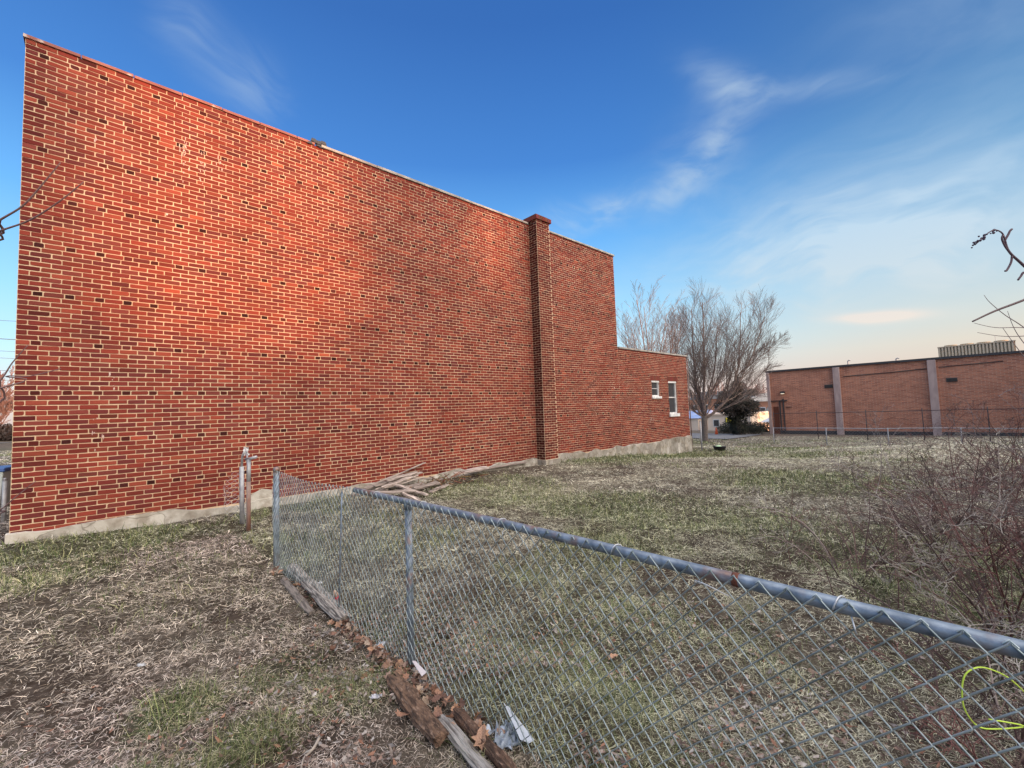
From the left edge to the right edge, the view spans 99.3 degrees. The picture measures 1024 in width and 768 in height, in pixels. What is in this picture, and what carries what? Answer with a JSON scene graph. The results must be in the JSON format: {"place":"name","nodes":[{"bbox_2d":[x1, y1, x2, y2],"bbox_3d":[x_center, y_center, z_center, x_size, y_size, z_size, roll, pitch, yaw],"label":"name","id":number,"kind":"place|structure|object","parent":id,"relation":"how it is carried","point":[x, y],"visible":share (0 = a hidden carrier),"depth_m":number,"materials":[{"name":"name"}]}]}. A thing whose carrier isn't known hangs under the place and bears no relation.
{"place":"outdoors","nodes":[
{"label":"outdoors","id":0,"kind":"place"},
{"bbox_2d":[0,428,1023,767],"bbox_3d":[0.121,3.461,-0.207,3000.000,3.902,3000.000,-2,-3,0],"label":"ground","id":1,"kind":"structure","parent":0,"point":[232,618],"depth_m":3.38,"materials":[{"name":"plant"}]},
{"bbox_2d":[1,478,7,522],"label":"post","id":2,"kind":"object","parent":1,"relation":"on","point":[4,495],"visible":0.8,"depth_m":7.20,"materials":[{"name":"grey metal"}]},
{"bbox_2d":[0,465,10,505],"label":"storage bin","id":3,"kind":"object","parent":1,"relation":"on","point":[5,471],"visible":0.4,"depth_m":8.60,"materials":[{"name":"grey plastic"}]},
{"bbox_2d":[0,423,12,440],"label":"hedge","id":4,"kind":"object","parent":1,"relation":"on","point":[6,434],"visible":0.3,"depth_m":51.15,"materials":[{"name":"brown plant"}]},
{"bbox_2d":[0,393,12,423],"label":"bare tree","id":5,"kind":"object","parent":1,"relation":"on","point":[5,411],"visible":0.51,"depth_m":56.92,"materials":[{"name":"brown plant"}]},
{"bbox_2d":[0,364,14,423],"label":"bare tree","id":6,"kind":"object","parent":1,"relation":"on","point":[9,400],"visible":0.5,"depth_m":56.60,"materials":[{"name":"brown plant"}]},
{"bbox_2d":[0,162,83,513],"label":"bare sapling","id":7,"kind":"object","parent":1,"relation":"on","point":[2,230],"visible":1,"depth_m":2.10,"materials":[{"name":"brown plant"}]},
{"bbox_2d":[223,447,257,530],"bbox_3d":[-4.181,1.665,6.760,1.066,1.363,0.224,-4,-4,35],"label":"broken fence end","id":8,"kind":"object","parent":1,"relation":"on","point":[248,494],"visible":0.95,"depth_m":6.84,"materials":[{"name":"white paint"}]},
{"bbox_2d":[280,577,314,615],"bbox_3d":[-2.033,1.978,4.092,0.079,0.069,1.036,-14,6,-40],"label":"weathered log","id":9,"kind":"object","parent":1,"relation":"on","point":[297,596],"visible":0.98,"depth_m":4.00,"materials":[{"name":"grey wood"}]},
{"bbox_2d":[301,735,320,767],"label":"stick","id":10,"kind":"object","parent":1,"relation":"on","point":[315,745],"visible":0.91,"depth_m":2.15,"materials":[{"name":"beige wood"}]},
{"bbox_2d":[286,563,351,623],"bbox_3d":[-1.864,1.944,4.116,0.150,0.103,1.691,12,-11,-39],"label":"weathered log","id":11,"kind":"object","parent":1,"relation":"on","point":[328,606],"visible":0.75,"depth_m":3.84,"materials":[{"name":"grey wood"}]},
{"bbox_2d":[5,33,692,543],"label":"brick building","id":12,"kind":"structure","parent":1,"relation":"on","point":[207,293],"depth_m":8.12,"materials":[{"name":"brick"}]},
{"bbox_2d":[651,381,661,398],"bbox_3d":[5.845,0.232,17.760,0.730,0.730,0.185,1,-5,-43],"label":"window","id":13,"kind":"structure","parent":12,"relation":"in","point":[655,388],"depth_m":17.82,"materials":[{"name":"white paint"}]},
{"bbox_2d":[668,381,679,416],"bbox_3d":[6.904,0.642,18.705,0.840,1.510,0.185,1,-5,-43],"label":"window","id":14,"kind":"structure","parent":12,"relation":"in","point":[671,384],"depth_m":18.79,"materials":[{"name":"white paint"}]},
{"bbox_2d":[352,488,387,495],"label":"weathered plank","id":15,"kind":"object","parent":1,"relation":"on","point":[385,489],"visible":0.5,"depth_m":8.80,"materials":[{"name":"wood"}]},
{"bbox_2d":[384,477,424,488],"bbox_3d":[-2.278,2.091,9.246,0.112,0.037,1.084,-20,-10,32],"label":"weathered plank","id":16,"kind":"object","parent":15,"relation":"on","point":[408,481],"visible":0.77,"depth_m":9.29,"materials":[{"name":"wood"}]},
{"bbox_2d":[381,475,413,488],"bbox_3d":[-2.377,2.037,9.059,0.086,0.039,0.835,15,14,32],"label":"weathered plank","id":17,"kind":"object","parent":16,"relation":"on","point":[398,481],"visible":1,"depth_m":9.05,"materials":[{"name":"brown wood"}]},
{"bbox_2d":[369,694,381,699],"bbox_3d":[-0.797,1.823,2.540,0.069,0.024,0.069,-4,-18,2],"label":"paper scrap","id":18,"kind":"object","parent":1,"relation":"on","point":[374,696],"visible":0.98,"depth_m":2.53,"materials":[{"name":"white paper"}]},
{"bbox_2d":[364,481,394,489],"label":"weathered plank","id":19,"kind":"object","parent":1,"relation":"on","point":[369,487],"visible":0.32,"depth_m":9.04,"materials":[{"name":"wood"}]},
{"bbox_2d":[371,462,425,484],"bbox_3d":[-2.510,1.989,9.645,1.447,0.040,0.086,-17,-4,-45],"label":"weathered plank","id":20,"kind":"object","parent":19,"relation":"on","point":[398,473],"visible":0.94,"depth_m":9.59,"materials":[{"name":"grey wood"}]},
{"bbox_2d":[383,661,389,668],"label":"fallen leaf","id":21,"kind":"object","parent":1,"relation":"on","point":[386,664],"visible":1,"depth_m":2.82,"materials":[{"name":"brown plant"}]},
{"bbox_2d":[388,482,428,495],"bbox_3d":[-2.100,2.124,8.817,0.992,0.040,0.147,9,-4,28],"label":"weathered plank","id":22,"kind":"object","parent":1,"relation":"on","point":[406,487],"visible":0.81,"depth_m":8.80,"materials":[{"name":"wood"}]},
{"bbox_2d":[379,489,415,493],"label":"weathered plank","id":23,"kind":"object","parent":22,"relation":"on","point":[399,491],"visible":0.84,"depth_m":8.57,"materials":[{"name":"wood"}]},
{"bbox_2d":[392,481,426,490],"bbox_3d":[-2.151,2.154,9.113,0.129,0.040,0.908,1,2,35],"label":"weathered plank","id":24,"kind":"object","parent":1,"relation":"on","point":[413,485],"visible":0.62,"depth_m":9.16,"materials":[{"name":"wood"}]},
{"bbox_2d":[401,492,420,500],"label":"weathered plank","id":25,"kind":"object","parent":1,"relation":"on","point":[413,497],"visible":0.97,"depth_m":8.28,"materials":[{"name":"beige wood"}]},
{"bbox_2d":[386,671,448,747],"bbox_3d":[-0.554,1.801,2.441,0.119,0.110,0.730,7,-10,-35],"label":"rotten log","id":26,"kind":"object","parent":1,"relation":"on","point":[428,724],"visible":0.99,"depth_m":2.35,"materials":[{"name":"brown wood"}]},
{"bbox_2d":[396,666,402,673],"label":"fallen leaf","id":27,"kind":"object","parent":26,"relation":"on","point":[399,670],"visible":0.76,"depth_m":2.76,"materials":[{"name":"brown plant"}]},
{"bbox_2d":[395,709,407,716],"bbox_3d":[-0.595,1.787,2.363,0.090,0.020,0.102,1,-26,22],"label":"fallen leaf","id":28,"kind":"object","parent":26,"relation":"on","point":[399,713],"visible":1,"depth_m":2.37,"materials":[{"name":"brown plant"}]},
{"bbox_2d":[402,672,408,679],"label":"fallen leaf","id":29,"kind":"object","parent":26,"relation":"on","point":[406,676],"visible":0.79,"depth_m":2.68,"materials":[{"name":"brown plant"}]},
{"bbox_2d":[412,661,425,675],"bbox_3d":[-0.570,1.726,2.650,0.116,0.032,0.035,6,21,44],"label":"paper scrap","id":30,"kind":"object","parent":26,"relation":"on","point":[421,670],"visible":1,"depth_m":2.65,"materials":[{"name":"white paper"}]},
{"bbox_2d":[433,705,441,716],"bbox_3d":[-0.396,1.751,2.324,0.070,0.062,0.012,19,-25,40],"label":"fallen leaf","id":31,"kind":"object","parent":26,"relation":"on","point":[437,708],"visible":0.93,"depth_m":2.33,"materials":[{"name":"brown plant"}]},
{"bbox_2d":[416,684,422,693],"bbox_3d":[-0.545,1.810,2.580,0.015,0.058,0.052,-48,-8,29],"label":"fallen leaf","id":32,"kind":"object","parent":1,"relation":"on","point":[419,687],"visible":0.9,"depth_m":2.58,"materials":[{"name":"beige plant"}]},
{"bbox_2d":[422,696,428,704],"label":"fallen leaf","id":33,"kind":"object","parent":1,"relation":"on","point":[425,699],"visible":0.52,"depth_m":2.52,"materials":[{"name":"brown plant"}]},
{"bbox_2d":[413,481,439,489],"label":"weathered plank","id":34,"kind":"object","parent":1,"relation":"on","point":[423,486],"visible":0.99,"depth_m":9.21,"materials":[{"name":"wood"}]},
{"bbox_2d":[431,693,440,701],"bbox_3d":[-0.432,1.782,2.468,0.065,0.008,0.058,-20,20,15],"label":"fallen leaf","id":35,"kind":"object","parent":1,"relation":"on","point":[436,697],"visible":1,"depth_m":2.47,"materials":[{"name":"brown plant"}]},
{"bbox_2d":[429,484,448,492],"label":"weathered plank","id":36,"kind":"object","parent":1,"relation":"on","point":[439,488],"visible":0.95,"depth_m":9.16,"materials":[{"name":"brown wood"}]},
{"bbox_2d":[406,471,487,489],"bbox_3d":[-1.479,2.138,9.701,1.054,0.257,2.120,-5,-4,38],"label":"wood debris","id":37,"kind":"object","parent":1,"relation":"on","point":[444,479],"visible":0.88,"depth_m":9.78,"materials":[{"name":"brown wood"}]},
{"bbox_2d":[458,698,464,707],"bbox_3d":[-0.279,1.774,2.420,0.044,0.050,0.009,-14,-42,-17],"label":"fallen leaf","id":38,"kind":"object","parent":1,"relation":"on","point":[461,703],"visible":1,"depth_m":2.42,"materials":[{"name":"brown plant"}]},
{"bbox_2d":[436,714,493,767],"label":"weathered log","id":39,"kind":"object","parent":1,"relation":"on","point":[456,735],"visible":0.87,"depth_m":2.10,"materials":[{"name":"grey wood"}]},
{"bbox_2d":[453,466,488,474],"bbox_3d":[-0.986,2.115,10.645,1.016,0.044,0.174,-2,16,-42],"label":"weathered plank","id":40,"kind":"object","parent":1,"relation":"on","point":[475,469],"visible":0.93,"depth_m":10.64,"materials":[{"name":"grey wood"}]},
{"bbox_2d":[472,725,485,749],"bbox_3d":[-0.155,1.724,2.133,0.099,0.034,0.112,-34,20,10],"label":"fallen leaf","id":41,"kind":"object","parent":1,"relation":"on","point":[481,732],"visible":1,"depth_m":2.13,"materials":[{"name":"brown plant"}]},
{"bbox_2d":[453,708,517,767],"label":"rotten log","id":42,"kind":"object","parent":1,"relation":"on","point":[497,756],"visible":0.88,"depth_m":2.10,"materials":[{"name":"brown wood"}]},
{"bbox_2d":[486,719,520,749],"bbox_3d":[-0.033,1.761,2.175,0.162,0.059,0.163,8,8,-32],"label":"plastic bag","id":43,"kind":"object","parent":1,"relation":"on","point":[502,742],"visible":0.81,"depth_m":2.17,"materials":[{"name":"grey plastic"}]},
{"bbox_2d":[489,461,526,468],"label":"weathered plank","id":44,"kind":"object","parent":1,"relation":"on","point":[510,464],"visible":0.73,"depth_m":11.82,"materials":[{"name":"grey wood"}]},
{"bbox_2d":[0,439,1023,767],"bbox_3d":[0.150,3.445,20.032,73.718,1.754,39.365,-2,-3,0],"label":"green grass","id":45,"kind":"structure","parent":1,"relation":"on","point":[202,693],"depth_m":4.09,"materials":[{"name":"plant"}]},
{"bbox_2d":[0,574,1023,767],"bbox_3d":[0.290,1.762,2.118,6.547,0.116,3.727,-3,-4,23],"label":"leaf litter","id":46,"kind":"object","parent":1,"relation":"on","point":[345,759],"visible":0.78,"depth_m":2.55,"materials":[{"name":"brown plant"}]},
{"bbox_2d":[504,703,533,743],"bbox_3d":[0.019,1.709,2.209,0.100,0.083,0.221,9,-4,-42],"label":"paper strip","id":47,"kind":"object","parent":1,"relation":"on","point":[519,732],"visible":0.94,"depth_m":2.18,"materials":[{"name":"white paper"}]},
{"bbox_2d":[272,467,1023,767],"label":"chain link fence","id":48,"kind":"object","parent":1,"relation":"on","point":[985,642],"visible":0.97,"depth_m":1.77,"materials":[{"name":"metal"}]},
{"bbox_2d":[961,666,1023,729],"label":"cord","id":49,"kind":"object","parent":48,"relation":"hanging from","point":[962,683],"visible":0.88,"depth_m":1.67,"materials":[{"name":"yellow plastic"}]},
{"bbox_2d":[616,277,700,354],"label":"bare tree","id":50,"kind":"object","parent":1,"relation":"on","point":[628,345],"visible":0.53,"depth_m":59.44,"materials":[{"name":"brown plant"}]},
{"bbox_2d":[699,421,702,450],"bbox_3d":[8.476,2.411,19.485,0.069,1.540,0.069,-2,-3,0],"label":"post","id":51,"kind":"object","parent":1,"relation":"on","point":[701,436],"visible":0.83,"depth_m":19.47,"materials":[{"name":"grey metal"}]},
{"bbox_2d":[689,410,716,429],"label":"house","id":52,"kind":"structure","parent":1,"relation":"on","point":[695,420],"depth_m":75.15,"materials":[{"name":"white paint"}]},
{"bbox_2d":[701,380,723,397],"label":"bare tree","id":53,"kind":"object","parent":1,"relation":"on","point":[721,388],"visible":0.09,"depth_m":109.61,"materials":[{"name":"plant"}]},
{"bbox_2d":[690,390,745,412],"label":"house","id":54,"kind":"structure","parent":1,"relation":"on","point":[714,398],"depth_m":107.89,"materials":[{"name":"white paint"}]},
{"bbox_2d":[647,277,790,441],"bbox_3d":[16.015,-2.084,34.170,8.696,13.802,9.254,0,-4,-26],"label":"bare tree","id":55,"kind":"object","parent":1,"relation":"on","point":[702,412],"visible":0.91,"depth_m":34.14,"materials":[{"name":"grey plant"}]},
{"bbox_2d":[713,445,726,450],"bbox_3d":[9.230,2.839,19.325,0.558,0.250,0.558,-2,-3,0],"label":"tub","id":56,"kind":"object","parent":1,"relation":"on","point":[719,447],"visible":0.94,"depth_m":19.15,"materials":[{"name":"black plastic"}]},
{"bbox_2d":[708,411,768,430],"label":"house","id":57,"kind":"structure","parent":1,"relation":"on","point":[715,420],"depth_m":71.11,"materials":[{"name":"white paint"}]},
{"bbox_2d":[713,419,719,426],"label":"window","id":58,"kind":"structure","parent":57,"relation":"in","point":[716,422],"depth_m":71.19,"materials":[{"name":"grey glass"}]},
{"bbox_2d":[714,375,764,434],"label":"evergreen tree","id":59,"kind":"object","parent":1,"relation":"on","point":[738,412],"visible":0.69,"depth_m":41.93,"materials":[{"name":"green plant"}]},
{"bbox_2d":[716,421,769,434],"bbox_3d":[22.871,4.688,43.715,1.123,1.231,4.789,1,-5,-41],"label":"hedge","id":60,"kind":"object","parent":1,"relation":"on","point":[751,430],"visible":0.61,"depth_m":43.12,"materials":[{"name":"green plant"}]},
{"bbox_2d":[743,380,766,396],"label":"bare tree","id":61,"kind":"object","parent":1,"relation":"on","point":[756,388],"visible":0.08,"depth_m":85.86,"materials":[{"name":"plant"}]},
{"bbox_2d":[744,393,767,410],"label":"house","id":62,"kind":"structure","parent":1,"relation":"on","point":[764,404],"depth_m":82.85,"materials":[{"name":"white paint"}]},
{"bbox_2d":[815,551,838,614],"bbox_3d":[2.445,1.549,3.372,0.133,0.501,0.018,-3,-4,17],"label":"dead stem","id":63,"kind":"object","parent":1,"relation":"on","point":[828,578],"visible":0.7,"depth_m":3.37,"materials":[{"name":"brown plant"}]},
{"bbox_2d":[732,468,1023,586],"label":"bramble bush","id":64,"kind":"object","parent":1,"relation":"on","point":[832,559],"visible":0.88,"depth_m":4.14,"materials":[{"name":"brown plant"}]},
{"bbox_2d":[766,350,1023,435],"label":"brick warehouse","id":65,"kind":"structure","parent":1,"relation":"on","point":[933,383],"depth_m":35.94,"materials":[{"name":"brick"}]},
{"bbox_2d":[773,407,779,433],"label":"door","id":66,"kind":"structure","parent":65,"relation":"in","point":[776,409],"depth_m":42.60,"materials":[{"name":"brown metal"}]},
{"bbox_2d":[937,339,1015,356],"bbox_3d":[38.317,-2.985,35.988,2.120,1.600,4.360,1,-5,-43],"label":"rooftop chiller","id":67,"kind":"object","parent":65,"relation":"on","point":[981,347],"visible":0.84,"depth_m":35.22,"materials":[{"name":"grey metal"}]},
{"bbox_2d":[896,551,898,608],"bbox_3d":[3.038,1.553,3.421,0.078,0.451,0.018,0,-4,-31],"label":"dead stem","id":68,"kind":"object","parent":1,"relation":"on","point":[898,580],"visible":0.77,"depth_m":3.41,"materials":[{"name":"brown plant"}]},
{"bbox_2d":[773,407,1023,441],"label":"tall wire fence","id":69,"kind":"object","parent":1,"relation":"on","point":[922,410],"visible":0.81,"depth_m":30.69,"materials":[{"name":"grey metal"}]},
{"bbox_2d":[773,427,1023,445],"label":"chain link fence","id":70,"kind":"object","parent":1,"relation":"on","point":[881,432],"visible":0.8,"depth_m":26.55,"materials":[{"name":"grey metal"}]},
{"bbox_2d":[791,478,1023,657],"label":"bramble bush","id":71,"kind":"object","parent":1,"relation":"on","point":[1018,610],"visible":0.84,"depth_m":3.15,"materials":[{"name":"brown plant"}]},
{"bbox_2d":[801,531,1023,741],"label":"bramble bush","id":72,"kind":"object","parent":1,"relation":"on","point":[945,663],"visible":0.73,"depth_m":2.33,"materials":[{"name":"brown plant"}]},
{"bbox_2d":[814,400,1023,529],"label":"bramble bush","id":73,"kind":"object","parent":1,"relation":"on","point":[983,490],"visible":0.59,"depth_m":5.64,"materials":[{"name":"brown plant"}]},
{"bbox_2d":[816,422,1023,572],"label":"bramble bush","id":74,"kind":"object","parent":1,"relation":"on","point":[970,506],"visible":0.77,"depth_m":4.41,"materials":[{"name":"brown plant"}]},
{"bbox_2d":[823,383,1023,572],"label":"bare shrub","id":75,"kind":"object","parent":1,"relation":"on","point":[1016,508],"visible":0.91,"depth_m":4.43,"materials":[{"name":"brown plant"}]},
{"bbox_2d":[840,400,1023,599],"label":"bramble bush","id":76,"kind":"object","parent":1,"relation":"on","point":[1000,530],"visible":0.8,"depth_m":3.74,"materials":[{"name":"brown plant"}]},
{"bbox_2d":[850,613,1023,767],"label":"bramble bush","id":77,"kind":"object","parent":1,"relation":"on","point":[984,736],"visible":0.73,"depth_m":1.94,"materials":[{"name":"brown plant"}]},
{"bbox_2d":[872,423,1023,504],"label":"bramble bush","id":78,"kind":"object","parent":1,"relation":"on","point":[966,462],"visible":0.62,"depth_m":7.16,"materials":[{"name":"brown plant"}]},
{"bbox_2d":[901,412,1023,469],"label":"bramble bush","id":79,"kind":"object","parent":1,"relation":"on","point":[995,464],"visible":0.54,"depth_m":9.47,"materials":[{"name":"brown plant"}]},
{"bbox_2d":[910,392,1023,530],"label":"bramble bush","id":80,"kind":"object","parent":1,"relation":"on","point":[1012,453],"visible":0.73,"depth_m":5.44,"materials":[{"name":"brown plant"}]},
{"bbox_2d":[910,413,1023,485],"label":"bramble bush","id":81,"kind":"object","parent":1,"relation":"on","point":[966,454],"visible":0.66,"depth_m":8.23,"materials":[{"name":"brown plant"}]},
{"bbox_2d":[972,295,1023,356],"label":"bare sapling","id":82,"kind":"object","parent":1,"relation":"on","point":[1009,305],"visible":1,"depth_m":2.92,"materials":[{"name":"plant"}]},
{"bbox_2d":[0,0,1023,425],"label":"sky","id":83,"kind":"structure","parent":0,"point":[845,160],"materials":[{"name":"blue"}]},
{"bbox_2d":[690,433,760,438],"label":"back street","id":84,"kind":"structure","parent":0,"point":[715,436],"depth_m":40.63,"materials":[{"name":"grey asphalt"}]},
{"bbox_2d":[971,228,1023,280],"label":"branch","id":85,"kind":"object","parent":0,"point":[1005,245],"visible":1,"depth_m":1.93,"materials":[{"name":"brown wood"}]},
{"label":"weathered plank","id":86,"kind":"object","parent":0,"visible":0},
{"bbox_2d":[373,472,422,486],"bbox_3d":[-2.451,2.054,9.433,0.104,0.039,1.217,2,6,42],"label":"weathered plank","id":87,"kind":"object","parent":86,"relation":"on","point":[384,483],"visible":0.5,"depth_m":9.18,"materials":[{"name":"wood"}]},
{"bbox_2d":[386,471,417,481],"bbox_3d":[-2.362,1.989,9.399,0.103,0.034,0.825,18,14,35],"label":"weathered plank","id":88,"kind":"object","parent":87,"relation":"on","point":[401,476],"visible":0.98,"depth_m":9.36,"materials":[{"name":"grey wood"}]}
]}

